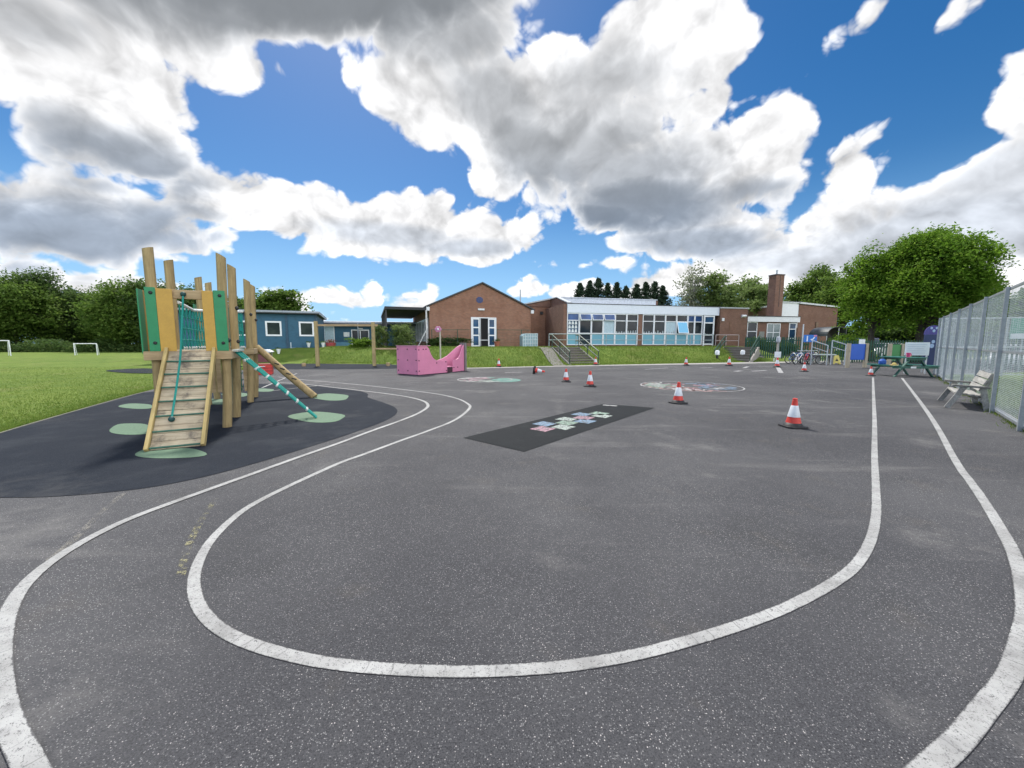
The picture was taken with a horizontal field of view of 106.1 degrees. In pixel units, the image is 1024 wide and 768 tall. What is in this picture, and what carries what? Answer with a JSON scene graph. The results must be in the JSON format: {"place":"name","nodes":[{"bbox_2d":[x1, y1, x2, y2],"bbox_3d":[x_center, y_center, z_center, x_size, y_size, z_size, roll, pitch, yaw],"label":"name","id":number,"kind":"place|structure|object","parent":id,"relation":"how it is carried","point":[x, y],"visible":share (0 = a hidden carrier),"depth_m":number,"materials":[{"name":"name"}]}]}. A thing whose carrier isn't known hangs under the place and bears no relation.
{"place":"outdoors","nodes":[
{"label":"outdoors","id":0,"kind":"place"},
{"bbox_2d":[0,359,1023,767],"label":"tarmac ground","id":1,"kind":"structure","parent":0,"point":[662,519],"depth_m":2.48,"materials":[{"name":"asphalt"}]},
{"bbox_2d":[0,389,153,432],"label":"concrete edging","id":2,"kind":"object","parent":1,"relation":"on","point":[66,413],"visible":0.27,"depth_m":8.37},
{"bbox_2d":[0,384,396,497],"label":"rubber surfacing","id":3,"kind":"structure","parent":1,"relation":"on","point":[83,451],"depth_m":6.01,"materials":[{"name":"rubber"}]},
{"bbox_2d":[136,247,317,451],"bbox_3d":[-5.777,-0.925,8.467,2.640,3.255,6.158,-3,7,-28],"label":"climbing frame","id":4,"kind":"object","parent":3,"relation":"on","point":[187,383],"visible":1,"depth_m":6.66,"materials":[{"name":"brown wood"}]},
{"bbox_2d":[109,388,348,457],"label":"green rubber patches","id":5,"kind":"object","parent":3,"relation":"on","point":[139,428],"visible":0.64,"depth_m":7.41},
{"bbox_2d":[0,382,429,767],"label":"track line","id":6,"kind":"object","parent":1,"relation":"on","point":[20,746],"visible":0.96,"depth_m":1.84,"materials":[{"name":"paint"}]},
{"bbox_2d":[258,363,273,374],"bbox_3d":[-12.358,-0.738,19.110,0.860,0.520,0.628,-3,7,-25],"label":"toy crate","id":7,"kind":"object","parent":1,"relation":"on","point":[268,368],"visible":0.4,"depth_m":18.99,"materials":[{"name":"red plastic"}]},
{"bbox_2d":[273,364,396,368],"bbox_3d":[-11.929,-1.199,25.846,10.142,0.001,6.345,0,6,0],"label":"rubber strip","id":8,"kind":"object","parent":1,"relation":"on","point":[336,366],"visible":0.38,"depth_m":25.45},
{"bbox_2d":[302,321,396,365],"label":"timber climbing bars","id":9,"kind":"object","parent":8,"relation":"on","point":[316,339],"visible":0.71,"depth_m":25.65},
{"bbox_2d":[396,343,466,374],"bbox_3d":[-4.103,-1.393,20.343,1.570,1.560,3.706,4,7,35],"label":"play boat","id":10,"kind":"object","parent":1,"relation":"on","point":[415,360],"visible":1,"depth_m":19.13,"materials":[{"name":"pink wood"}]},
{"bbox_2d":[187,377,881,677],"bbox_3d":[2.793,0.518,9.731,27.078,0.001,15.975,0,6,0],"label":"track line","id":11,"kind":"object","parent":1,"relation":"on","point":[208,618],"visible":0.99,"depth_m":2.04,"materials":[{"name":"paint"}]},
{"bbox_2d":[668,382,687,404],"bbox_3d":[4.298,0.223,9.938,0.388,0.551,0.388,-3,7,-28],"label":"traffic cone","id":12,"kind":"object","parent":1,"relation":"on","point":[678,397],"visible":1,"depth_m":9.87,"materials":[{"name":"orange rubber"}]},
{"bbox_2d":[778,398,808,428],"bbox_3d":[5.214,0.529,7.115,0.380,0.540,0.380,0,6,0],"label":"traffic cone","id":13,"kind":"object","parent":1,"relation":"on","point":[793,420],"visible":1,"depth_m":7.05,"materials":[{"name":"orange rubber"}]},
{"bbox_2d":[801,324,816,359],"bbox_3d":[23.157,-3.150,30.041,1.030,3.000,0.100,1,6,12],"label":"blue sign","id":14,"kind":"object","parent":1,"relation":"on","point":[808,338],"visible":0.9,"depth_m":29.99,"materials":[{"name":"metal"}]},
{"bbox_2d":[845,339,868,367],"bbox_3d":[21.774,-1.914,24.294,1.278,1.800,0.160,0,6,0],"label":"board frame","id":15,"kind":"object","parent":1,"relation":"on","point":[860,350],"visible":1,"depth_m":24.25,"materials":[{"name":"blue wood"}]},
{"bbox_2d":[811,340,970,362],"bbox_3d":[29.000,-2.511,29.810,9.626,1.780,0.150,2,6,20],"label":"palisade fence","id":16,"kind":"object","parent":1,"relation":"on","point":[854,342],"visible":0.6,"depth_m":30.09,"materials":[{"name":"metal"}]},
{"bbox_2d":[886,344,904,364],"bbox_3d":[24.395,-1.796,24.508,0.936,1.520,0.160,0,6,0],"label":"board frame","id":17,"kind":"object","parent":1,"relation":"on","point":[895,350],"visible":0.81,"depth_m":24.44,"materials":[{"name":"green wood"}]},
{"bbox_2d":[867,356,939,376],"bbox_3d":[18.485,-0.836,18.265,1.840,0.917,1.650,1,6,7],"label":"picnic table","id":18,"kind":"object","parent":1,"relation":"on","point":[904,366],"visible":0.97,"depth_m":17.63,"materials":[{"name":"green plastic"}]},
{"bbox_2d":[903,342,929,373],"bbox_3d":[20.538,-1.320,19.568,0.940,1.580,0.064,2,6,20],"label":"white board","id":19,"kind":"object","parent":1,"relation":"on","point":[918,348],"visible":0.94,"depth_m":19.48,"materials":[{"name":"metal"}]},
{"bbox_2d":[920,325,940,371],"bbox_3d":[21.929,-1.821,20.118,0.720,2.460,0.055,3,7,25],"label":"banner panel","id":20,"kind":"object","parent":1,"relation":"on","point":[930,334],"visible":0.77,"depth_m":20.09,"materials":[{"name":"metal"}]},
{"bbox_2d":[901,378,1023,767],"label":"track line","id":21,"kind":"object","parent":1,"relation":"on","point":[955,742],"visible":1,"depth_m":1.75,"materials":[{"name":"paint"}]},
{"bbox_2d":[937,370,993,410],"bbox_3d":[11.230,0.115,9.550,0.745,0.884,1.750,6,8,43],"label":"bench","id":22,"kind":"object","parent":1,"relation":"on","point":[974,395],"visible":0.97,"depth_m":9.13,"materials":[{"name":"grey wood"}]},
{"bbox_2d":[932,281,1023,431],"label":"fence","id":23,"kind":"object","parent":1,"relation":"on","point":[1019,422],"visible":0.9,"depth_m":9.75,"materials":[{"name":"metal"}]},
{"bbox_2d":[936,317,1023,375],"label":"fence","id":24,"kind":"object","parent":1,"relation":"on","point":[1004,347],"visible":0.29,"depth_m":18.16,"materials":[{"name":"metal"}]},
{"bbox_2d":[939,332,1023,370],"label":"palisade fence","id":25,"kind":"object","parent":1,"relation":"on","point":[1015,362],"visible":0.24,"depth_m":21.24,"materials":[{"name":"metal"}]},
{"bbox_2d":[0,346,1023,427],"bbox_3d":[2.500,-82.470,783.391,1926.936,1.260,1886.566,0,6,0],"label":"field","id":26,"kind":"structure","parent":0,"point":[68,361],"depth_m":27.33,"materials":[{"name":"green plant"}]},
{"bbox_2d":[0,267,76,344],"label":"woodland tree","id":27,"kind":"object","parent":26,"relation":"on","point":[11,298],"visible":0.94,"depth_m":71.95,"materials":[{"name":"green plant"}]},
{"bbox_2d":[0,266,81,350],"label":"woodland tree","id":28,"kind":"object","parent":26,"relation":"on","point":[47,278],"visible":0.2,"depth_m":75.35,"materials":[{"name":"green plant"}]},
{"bbox_2d":[32,286,93,344],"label":"woodland tree","id":29,"kind":"object","parent":26,"relation":"on","point":[73,295],"visible":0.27,"depth_m":77.52,"materials":[{"name":"green plant"}]},
{"bbox_2d":[0,338,141,351],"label":"undergrowth","id":30,"kind":"object","parent":26,"relation":"on","point":[103,346],"visible":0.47,"depth_m":66.26,"materials":[{"name":"green plant"}]},
{"bbox_2d":[70,282,117,344],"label":"woodland tree","id":31,"kind":"object","parent":26,"relation":"on","point":[91,337],"visible":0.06,"depth_m":78.36,"materials":[{"name":"green plant"}]},
{"bbox_2d":[64,274,144,347],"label":"woodland tree","id":32,"kind":"object","parent":26,"relation":"on","point":[100,307],"visible":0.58,"depth_m":65.85,"materials":[{"name":"green plant"}]},
{"bbox_2d":[0,367,242,431],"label":"field grass","id":33,"kind":"structure","parent":26,"relation":"on","point":[45,416],"depth_m":11.46,"materials":[{"name":"plant"}]},
{"bbox_2d":[106,368,151,372],"bbox_3d":[-20.714,-0.738,21.504,5.792,0.001,2.139,4,7,32],"label":"field patch","id":34,"kind":"object","parent":26,"relation":"on","point":[139,370],"visible":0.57,"depth_m":21.73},
{"bbox_2d":[105,275,195,344],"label":"woodland tree","id":35,"kind":"object","parent":26,"relation":"on","point":[134,306],"visible":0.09,"depth_m":67.16,"materials":[{"name":"green plant"}]},
{"bbox_2d":[178,308,326,349],"bbox_3d":[-23.554,-4.292,35.194,11.590,4.280,8.990,-2,7,-22],"label":"blue cabin","id":36,"kind":"object","parent":26,"relation":"on","point":[283,329],"visible":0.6,"depth_m":32.52,"materials":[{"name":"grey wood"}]},
{"bbox_2d":[265,321,281,335],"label":"window","id":37,"kind":"structure","parent":36,"relation":"in","point":[273,328],"depth_m":32.24,"materials":[{"name":"white plastic"}]},
{"bbox_2d":[299,322,313,335],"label":"window","id":38,"kind":"structure","parent":36,"relation":"in","point":[305,328],"depth_m":33.16,"materials":[{"name":"white plastic"}]},
{"bbox_2d":[238,286,314,310],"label":"broadleaf tree","id":39,"kind":"object","parent":26,"relation":"on","point":[281,299],"visible":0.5,"depth_m":49.96,"materials":[{"name":"green plant"}]},
{"bbox_2d":[344,337,371,347],"bbox_3d":[-12.873,-3.492,32.722,3.258,1.023,1.960,2,7,21],"label":"shrub","id":40,"kind":"object","parent":26,"relation":"on","point":[362,342],"visible":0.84,"depth_m":32.50,"materials":[{"name":"green plant"}]},
{"bbox_2d":[324,321,415,345],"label":"pale roofed cabin","id":41,"kind":"object","parent":26,"relation":"on","point":[339,334],"visible":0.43,"depth_m":43.26,"materials":[{"name":"blue wood"}]},
{"bbox_2d":[324,326,334,342],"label":"window","id":42,"kind":"structure","parent":41,"relation":"in","point":[329,333],"depth_m":42.80,"materials":[{"name":"glass"}]},
{"bbox_2d":[351,330,368,338],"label":"window","id":43,"kind":"structure","parent":41,"relation":"in","point":[362,333],"depth_m":43.58,"materials":[{"name":"white plastic"}]},
{"bbox_2d":[368,325,388,347],"bbox_3d":[-11.089,-3.931,32.269,1.861,2.134,1.403,-4,7,-33],"label":"shrub","id":44,"kind":"object","parent":26,"relation":"on","point":[380,332],"visible":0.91,"depth_m":32.09,"materials":[{"name":"green plant"}]},
{"bbox_2d":[387,321,418,346],"bbox_3d":[-9.051,-3.980,31.922,2.344,2.346,2.636,-2,7,-22],"label":"shrub","id":45,"kind":"object","parent":26,"relation":"on","point":[402,335],"visible":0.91,"depth_m":31.47,"materials":[{"name":"green plant"}]},
{"bbox_2d":[425,336,450,346],"bbox_3d":[-6.566,-3.649,33.403,2.413,1.094,1.298,0,6,0],"label":"shrub","id":46,"kind":"object","parent":26,"relation":"on","point":[435,341],"visible":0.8,"depth_m":33.27,"materials":[{"name":"green plant"}]},
{"bbox_2d":[381,282,534,346],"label":"brick hall","id":47,"kind":"structure","parent":26,"relation":"on","point":[484,314],"depth_m":35.79,"materials":[{"name":"brown brick"}]},
{"bbox_2d":[472,318,479,345],"bbox_3d":[-3.348,-4.788,35.694,0.730,2.600,0.055,-2,6,-20],"label":"door","id":48,"kind":"structure","parent":47,"relation":"in","point":[475,321],"depth_m":35.68,"materials":[{"name":"white plastic"}]},
{"bbox_2d":[488,318,495,345],"bbox_3d":[-1.905,-4.843,36.216,0.720,2.600,0.055,-2,6,-20],"label":"door","id":49,"kind":"structure","parent":47,"relation":"in","point":[491,322],"depth_m":36.19,"materials":[{"name":"white plastic"}]},
{"bbox_2d":[441,335,475,346],"bbox_3d":[-5.344,-3.762,34.023,4.569,1.161,1.376,1,6,6],"label":"shrub","id":50,"kind":"object","parent":26,"relation":"on","point":[453,343],"visible":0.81,"depth_m":33.89,"materials":[{"name":"green plant"}]},
{"bbox_2d":[520,333,537,346],"bbox_3d":[1.469,-3.800,34.068,1.400,1.320,1.085,-2,6,-15],"label":"storage tank","id":51,"kind":"object","parent":26,"relation":"on","point":[528,339],"visible":0.73,"depth_m":33.59,"materials":[{"name":"white plastic"}]},
{"bbox_2d":[303,345,765,367],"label":"bank grass","id":52,"kind":"structure","parent":26,"relation":"on","point":[583,347],"depth_m":29.72,"materials":[{"name":"plant"}]},
{"bbox_2d":[520,290,559,345],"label":"link block","id":53,"kind":"structure","parent":26,"relation":"on","point":[538,318],"depth_m":40.18,"materials":[{"name":"red brick"}]},
{"bbox_2d":[549,334,598,364],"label":"steps","id":54,"kind":"structure","parent":26,"relation":"on","point":[560,351],"depth_m":28.44,"materials":[{"name":"grey concrete"}]},
{"bbox_2d":[573,282,586,297],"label":"conifer tree","id":55,"kind":"object","parent":26,"relation":"on","point":[580,290],"visible":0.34,"depth_m":56.50,"materials":[{"name":"green plant"}]},
{"bbox_2d":[582,280,598,297],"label":"conifer tree","id":56,"kind":"object","parent":26,"relation":"on","point":[589,288],"visible":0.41,"depth_m":56.57,"materials":[{"name":"green plant"}]},
{"bbox_2d":[589,277,611,297],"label":"conifer tree","id":57,"kind":"object","parent":26,"relation":"on","point":[598,284],"visible":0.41,"depth_m":56.38,"materials":[{"name":"green plant"}]},
{"bbox_2d":[601,282,613,297],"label":"conifer tree","id":58,"kind":"object","parent":26,"relation":"on","point":[608,287],"visible":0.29,"depth_m":56.52,"materials":[{"name":"green plant"}]},
{"bbox_2d":[611,282,624,298],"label":"conifer tree","id":59,"kind":"object","parent":26,"relation":"on","point":[617,292],"visible":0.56,"depth_m":56.45,"materials":[{"name":"green plant"}]},
{"bbox_2d":[620,285,633,298],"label":"conifer tree","id":60,"kind":"object","parent":26,"relation":"on","point":[626,292],"visible":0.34,"depth_m":56.60,"materials":[{"name":"green plant"}]},
{"bbox_2d":[549,333,713,345],"bbox_3d":[11.159,-3.916,34.708,16.540,1.175,0.137,-1,6,-14],"label":"guard rail","id":61,"kind":"object","parent":26,"relation":"on","point":[643,334],"visible":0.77,"depth_m":34.84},
{"bbox_2d":[545,297,719,346],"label":"classroom block","id":62,"kind":"structure","parent":26,"relation":"on","point":[568,319],"depth_m":37.20,"materials":[{"name":"white brick"}]},
{"bbox_2d":[566,313,579,344],"bbox_3d":[5.632,-5.080,35.612,1.195,2.920,0.150,-1,6,-13],"label":"window","id":63,"kind":"structure","parent":62,"relation":"in","point":[572,318],"depth_m":35.60,"materials":[{"name":"glass"}]},
{"bbox_2d":[579,313,591,344],"bbox_3d":[6.829,-5.099,35.784,1.195,2.920,0.353,-1,6,-13],"label":"window","id":64,"kind":"structure","parent":62,"relation":"in","point":[585,319],"depth_m":35.84,"materials":[{"name":"white plastic"}]},
{"bbox_2d":[591,313,603,344],"bbox_3d":[8.001,-5.127,36.052,1.195,2.920,0.353,-1,6,-13],"label":"window","id":65,"kind":"structure","parent":62,"relation":"in","point":[597,318],"depth_m":36.13,"materials":[{"name":"glass"}]},
{"bbox_2d":[603,314,615,344],"bbox_3d":[9.177,-5.156,36.322,1.195,2.920,0.353,-1,6,-13],"label":"window","id":66,"kind":"structure","parent":62,"relation":"in","point":[609,319],"depth_m":36.40,"materials":[{"name":"glass"}]},
{"bbox_2d":[615,314,626,344],"bbox_3d":[10.329,-5.195,36.691,1.195,2.920,0.150,-1,6,-13],"label":"window","id":67,"kind":"structure","parent":62,"relation":"in","point":[621,319],"depth_m":36.69,"materials":[{"name":"glass"}]},
{"bbox_2d":[626,314,637,344],"bbox_3d":[11.502,-5.224,36.959,1.195,2.920,0.150,-1,6,-13],"label":"window","id":68,"kind":"structure","parent":62,"relation":"in","point":[632,327],"depth_m":36.95,"materials":[{"name":"glass"}]},
{"bbox_2d":[642,314,653,344],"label":"window","id":69,"kind":"structure","parent":62,"relation":"in","point":[647,319],"depth_m":37.32,"materials":[{"name":"white plastic"}]},
{"bbox_2d":[653,315,665,344],"bbox_3d":[14.380,-5.294,37.621,1.230,2.920,0.150,-1,6,-13],"label":"window","id":70,"kind":"structure","parent":62,"relation":"in","point":[659,320],"depth_m":37.61,"materials":[{"name":"glass"}]},
{"bbox_2d":[665,315,676,344],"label":"window","id":71,"kind":"structure","parent":62,"relation":"in","point":[671,320],"depth_m":37.89,"materials":[{"name":"white plastic"}]},
{"bbox_2d":[676,315,688,344],"bbox_3d":[16.834,-5.336,38.011,1.230,2.920,0.487,-1,6,-13],"label":"window","id":72,"kind":"structure","parent":62,"relation":"in","point":[682,320],"depth_m":38.06,"materials":[{"name":"glass"}]},
{"bbox_2d":[687,315,694,344],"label":"window","id":73,"kind":"structure","parent":62,"relation":"in","point":[691,318],"depth_m":38.39,"materials":[{"name":"white plastic"}]},
{"bbox_2d":[694,315,702,344],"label":"window","id":74,"kind":"structure","parent":62,"relation":"in","point":[698,318],"depth_m":38.59,"materials":[{"name":"white plastic"}]},
{"bbox_2d":[702,315,714,345],"bbox_3d":[19.823,-5.340,38.849,1.230,3.090,0.190,-1,6,-13],"label":"door","id":75,"kind":"structure","parent":62,"relation":"in","point":[708,321],"depth_m":38.83,"materials":[{"name":"white plastic"}]},
{"bbox_2d":[630,283,646,298],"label":"conifer tree","id":76,"kind":"object","parent":26,"relation":"on","point":[636,292],"visible":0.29,"depth_m":56.56,"materials":[{"name":"green plant"}]},
{"bbox_2d":[636,281,659,302],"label":"conifer tree","id":77,"kind":"object","parent":26,"relation":"on","point":[646,288],"visible":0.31,"depth_m":56.49,"materials":[{"name":"green plant"}]},
{"bbox_2d":[643,281,672,304],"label":"conifer tree","id":78,"kind":"object","parent":26,"relation":"on","point":[655,291],"visible":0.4,"depth_m":56.45,"materials":[{"name":"green plant"}]},
{"bbox_2d":[655,285,672,304],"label":"conifer tree","id":79,"kind":"object","parent":26,"relation":"on","point":[666,296],"visible":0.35,"depth_m":56.54,"materials":[{"name":"green plant"}]},
{"bbox_2d":[671,259,712,305],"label":"birch tree","id":80,"kind":"object","parent":26,"relation":"on","point":[690,293],"visible":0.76,"depth_m":55.19,"materials":[{"name":"green plant"}]},
{"bbox_2d":[678,269,749,307],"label":"broadleaf tree","id":81,"kind":"object","parent":26,"relation":"on","point":[724,295],"visible":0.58,"depth_m":54.99,"materials":[{"name":"green plant"}]},
{"bbox_2d":[714,307,748,346],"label":"entrance block","id":82,"kind":"structure","parent":26,"relation":"on","point":[731,323],"depth_m":39.15,"materials":[{"name":"brown brick"}]},
{"bbox_2d":[714,335,759,361],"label":"steps","id":83,"kind":"structure","parent":26,"relation":"on","point":[751,354],"depth_m":32.48,"materials":[{"name":"grey concrete"}]},
{"bbox_2d":[728,273,767,307],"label":"broadleaf tree","id":84,"kind":"object","parent":26,"relation":"on","point":[751,281],"visible":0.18,"depth_m":63.54,"materials":[{"name":"green plant"}]},
{"bbox_2d":[733,282,793,315],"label":"broadleaf tree","id":85,"kind":"object","parent":26,"relation":"on","point":[757,296],"visible":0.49,"depth_m":57.42,"materials":[{"name":"green plant"}]},
{"bbox_2d":[747,316,800,353],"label":"wing","id":86,"kind":"structure","parent":26,"relation":"on","point":[773,326],"depth_m":45.64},
{"bbox_2d":[747,322,757,339],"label":"window","id":87,"kind":"structure","parent":86,"relation":"in","point":[752,326],"depth_m":45.27,"materials":[{"name":"white plastic"}]},
{"bbox_2d":[766,323,780,341],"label":"window","id":88,"kind":"structure","parent":86,"relation":"in","point":[773,330],"depth_m":45.77,"materials":[{"name":"glass"}]},
{"bbox_2d":[766,270,784,315],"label":"chimney","id":89,"kind":"object","parent":86,"relation":"on","point":[775,294],"visible":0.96,"depth_m":47.86,"materials":[{"name":"brown brick"}]},
{"bbox_2d":[788,323,796,343],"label":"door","id":90,"kind":"structure","parent":86,"relation":"in","point":[792,326],"depth_m":46.23,"materials":[{"name":"white plastic"}]},
{"bbox_2d":[745,337,808,358],"bbox_3d":[22.462,-3.089,32.714,4.619,1.860,0.150,4,7,31],"label":"palisade fence","id":91,"kind":"object","parent":26,"relation":"on","point":[773,340],"visible":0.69,"depth_m":32.52,"materials":[{"name":"metal"}]},
{"bbox_2d":[762,341,814,354],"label":"shrub","id":92,"kind":"object","parent":26,"relation":"on","point":[785,348],"visible":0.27,"depth_m":42.48,"materials":[{"name":"green plant"}]},
{"bbox_2d":[748,301,839,352],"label":"tall hall","id":93,"kind":"structure","parent":26,"relation":"on","point":[813,315],"depth_m":50.53,"materials":[{"name":"brown brick"}]},
{"bbox_2d":[783,263,840,322],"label":"broadleaf tree","id":94,"kind":"object","parent":26,"relation":"on","point":[807,287],"visible":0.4,"depth_m":59.36,"materials":[{"name":"green plant"}]},
{"bbox_2d":[809,327,846,348],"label":"curved shelter","id":95,"kind":"object","parent":26,"relation":"on","point":[828,332],"visible":0.64,"depth_m":43.72,"materials":[{"name":"metal"}]},
{"bbox_2d":[801,273,865,352],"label":"broadleaf tree","id":96,"kind":"object","parent":26,"relation":"on","point":[824,293],"visible":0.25,"depth_m":53.99,"materials":[{"name":"green plant"}]},
{"bbox_2d":[828,330,874,357],"bbox_3d":[31.436,-3.532,35.818,3.428,2.920,3.850,5,8,39],"label":"shrub","id":97,"kind":"object","parent":26,"relation":"on","point":[847,337],"visible":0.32,"depth_m":35.71,"materials":[{"name":"green plant"}]},
{"bbox_2d":[826,233,935,360],"bbox_3d":[31.037,-7.165,32.402,7.555,10.902,6.889,0,6,0],"label":"broadleaf tree","id":98,"kind":"object","parent":26,"relation":"on","point":[860,292],"visible":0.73,"depth_m":32.12,"materials":[{"name":"green plant"}]},
{"bbox_2d":[846,321,940,343],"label":"background tree","id":99,"kind":"object","parent":26,"relation":"on","point":[894,336],"visible":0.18,"depth_m":55.27,"materials":[{"name":"green plant"}]},
{"bbox_2d":[838,221,1023,361],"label":"broadleaf tree","id":100,"kind":"object","parent":26,"relation":"on","point":[947,259],"visible":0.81,"depth_m":28.54,"materials":[{"name":"green plant"}]},
{"bbox_2d":[912,297,1023,353],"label":"background tree","id":101,"kind":"object","parent":26,"relation":"on","point":[1020,310],"visible":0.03,"depth_m":45.16,"materials":[{"name":"green plant"}]},
{"bbox_2d":[927,375,1023,431],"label":"verge grass","id":102,"kind":"structure","parent":26,"relation":"on","point":[1010,397],"depth_m":11.26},
{"bbox_2d":[962,288,1023,344],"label":"background tree","id":103,"kind":"object","parent":26,"relation":"on","point":[1018,297],"visible":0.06,"depth_m":43.16,"materials":[{"name":"green plant"}]},
{"bbox_2d":[1009,318,1023,371],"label":"basketball hoop","id":104,"kind":"object","parent":26,"relation":"on","point":[1020,333],"visible":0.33,"depth_m":20.45,"materials":[{"name":"white paint"}]},
{"bbox_2d":[0,0,1023,343],"label":"sky","id":105,"kind":"structure","parent":0,"point":[361,158],"materials":[{"name":"blue"}]},
{"bbox_2d":[540,347,566,365],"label":"bank path","id":106,"kind":"structure","parent":0,"point":[552,353],"depth_m":27.79,"materials":[{"name":"grey concrete"}]},
{"bbox_2d":[464,404,652,451],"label":"hopscotch ground","id":107,"kind":"structure","parent":0,"point":[523,437],"depth_m":6.84,"materials":[{"name":"asphalt"}]},
{"bbox_2d":[467,358,986,368],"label":"concrete path","id":108,"kind":"structure","parent":0,"point":[661,364],"depth_m":27.69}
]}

